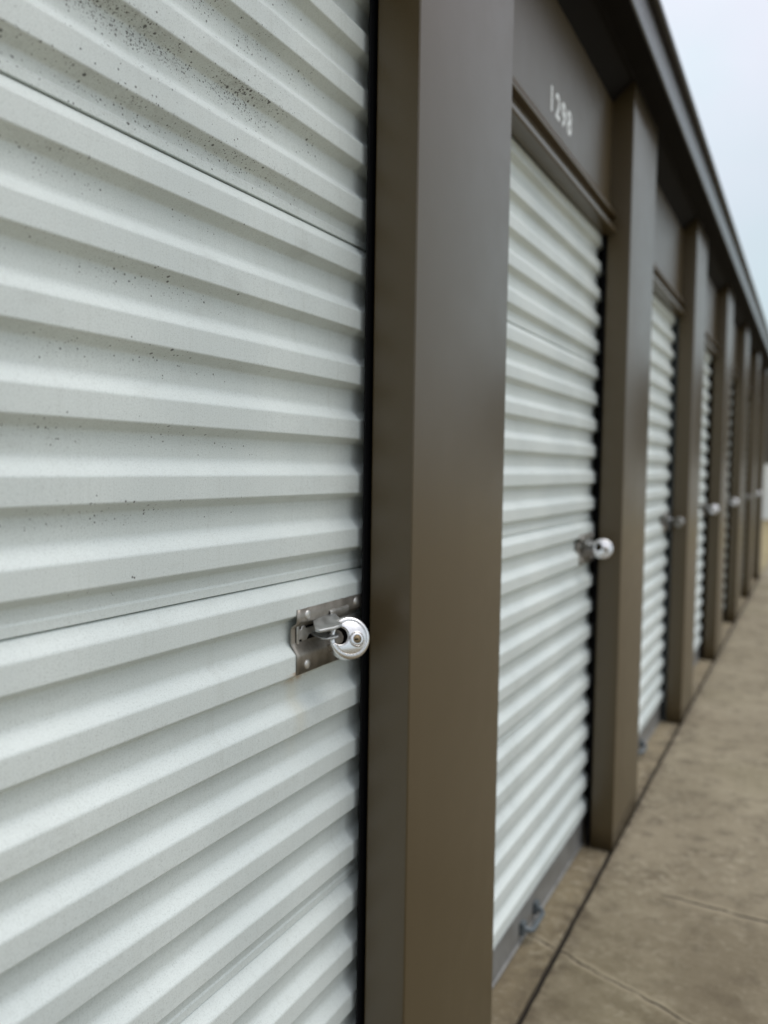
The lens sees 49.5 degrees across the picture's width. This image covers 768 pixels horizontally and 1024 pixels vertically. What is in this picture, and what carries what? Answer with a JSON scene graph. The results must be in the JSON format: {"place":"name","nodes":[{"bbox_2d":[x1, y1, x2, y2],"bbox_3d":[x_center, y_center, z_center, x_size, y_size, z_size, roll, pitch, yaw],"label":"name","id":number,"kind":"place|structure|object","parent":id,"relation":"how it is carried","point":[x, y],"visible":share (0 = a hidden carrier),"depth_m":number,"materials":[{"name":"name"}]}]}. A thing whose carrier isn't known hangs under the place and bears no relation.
{"place":"outdoors","nodes":[
{"label":"outdoors","id":0,"kind":"place"},
{"bbox_2d":[0,0,767,1023],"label":"storage building","id":1,"kind":"structure","parent":0,"point":[424,342],"depth_m":1.22,"materials":[{"name":"brown metal"}]},
{"bbox_2d":[0,0,377,1023],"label":"roll up door","id":2,"kind":"structure","parent":1,"relation":"in","point":[188,187],"depth_m":0.93,"materials":[{"name":"white paint"}]},
{"bbox_2d":[327,616,369,659],"bbox_3d":[-0.051,0.179,1.180,0.061,0.061,0.024,-5,-13,-23],"label":"disc padlock","id":3,"kind":"object","parent":1,"relation":"attached to","point":[354,644],"visible":0.94,"depth_m":1.17,"materials":[{"name":"silver metal"}]},
{"bbox_2d":[492,135,607,988],"bbox_3d":[0.396,0.094,2.146,0.098,2.020,1.239,2,4,27],"label":"roll up door","id":4,"kind":"structure","parent":1,"relation":"in","point":[555,268],"depth_m":2.19,"materials":[{"name":"white paint"}]},
{"bbox_2d":[592,539,612,558],"bbox_3d":[0.658,0.111,2.505,0.061,0.061,0.024,2,-11,10],"label":"disc padlock","id":5,"kind":"object","parent":1,"relation":"attached to","point":[605,551],"visible":1,"depth_m":2.50,"materials":[{"name":"silver metal"}]},
{"bbox_2d":[638,292,678,755],"bbox_3d":[1.097,0.030,3.497,0.098,2.020,1.239,2,4,27],"label":"roll up door","id":6,"kind":"structure","parent":1,"relation":"in","point":[658,510],"depth_m":3.75,"materials":[{"name":"white paint"}]},
{"bbox_2d":[674,517,683,526],"bbox_3d":[1.368,0.047,3.863,0.020,0.049,0.049,17,-12,-41],"label":"disc padlock","id":7,"kind":"object","parent":1,"relation":"attached to","point":[680,523],"visible":1,"depth_m":3.85,"materials":[{"name":"metal"}]},
{"bbox_2d":[661,318,713,701],"bbox_3d":[1.798,-0.034,4.849,0.098,2.020,1.239,2,4,27],"label":"roll up door","id":8,"kind":"structure","parent":1,"relation":"in","point":[707,385],"depth_m":5.18,"materials":[{"name":"white paint"}]},
{"bbox_2d":[709,504,718,513],"bbox_3d":[2.072,-0.018,5.229,0.061,0.061,0.024,5,-10,19],"label":"disc padlock","id":9,"kind":"object","parent":1,"relation":"attached to","point":[715,510],"visible":1,"depth_m":5.22,"materials":[{"name":"silver metal"}]},
{"bbox_2d":[699,357,733,647],"bbox_3d":[2.499,-0.098,6.201,0.098,2.020,1.239,2,4,27],"label":"roll up door","id":10,"kind":"structure","parent":1,"relation":"in","point":[710,364],"depth_m":5.70,"materials":[{"name":"white paint"}]},
{"bbox_2d":[730,498,738,505],"bbox_3d":[2.757,-0.080,6.549,0.061,0.061,0.024,0,-11,24],"label":"disc padlock","id":11,"kind":"object","parent":1,"relation":"attached to","point":[735,502],"visible":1,"depth_m":6.54,"materials":[{"name":"silver metal"}]},
{"bbox_2d":[722,379,747,614],"bbox_3d":[3.200,-0.162,7.553,0.098,2.020,1.239,2,4,27],"label":"roll up door","id":12,"kind":"structure","parent":1,"relation":"in","point":[730,427],"depth_m":7.03,"materials":[{"name":"white paint"}]},
{"bbox_2d":[741,396,755,576],"bbox_3d":[3.917,-0.258,8.894,0.062,1.954,1.187,2,4,27],"label":"roll up door","id":13,"kind":"structure","parent":1,"relation":"in","point":[748,396],"depth_m":8.43,"materials":[{"name":"white paint"}]},
{"bbox_2d":[491,579,757,1023],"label":"floor slab","id":14,"kind":"structure","parent":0,"point":[515,987],"depth_m":2.31,"materials":[{"name":"concrete"}]},
{"bbox_2d":[522,563,767,1023],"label":"pavement","id":15,"kind":"structure","parent":0,"point":[670,926],"depth_m":2.43,"materials":[{"name":"concrete"}]},
{"bbox_2d":[517,577,759,1023],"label":"pavement joint","id":16,"kind":"object","parent":15,"relation":"in","point":[543,978],"visible":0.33,"depth_m":2.47,"materials":[{"name":"concrete"}]},
{"bbox_2d":[661,0,767,324],"label":"sky","id":17,"kind":"structure","parent":0,"point":[722,45],"materials":[{"name":"white"}]},
{"bbox_2d":[760,519,767,575],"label":"ground","id":18,"kind":"structure","parent":0,"point":[764,555],"depth_m":13.87,"materials":[{"name":"beige soil"}]},
{"bbox_2d":[763,397,767,518],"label":"building","id":19,"kind":"structure","parent":0,"point":[765,507],"depth_m":21.82,"materials":[{"name":"paint"}]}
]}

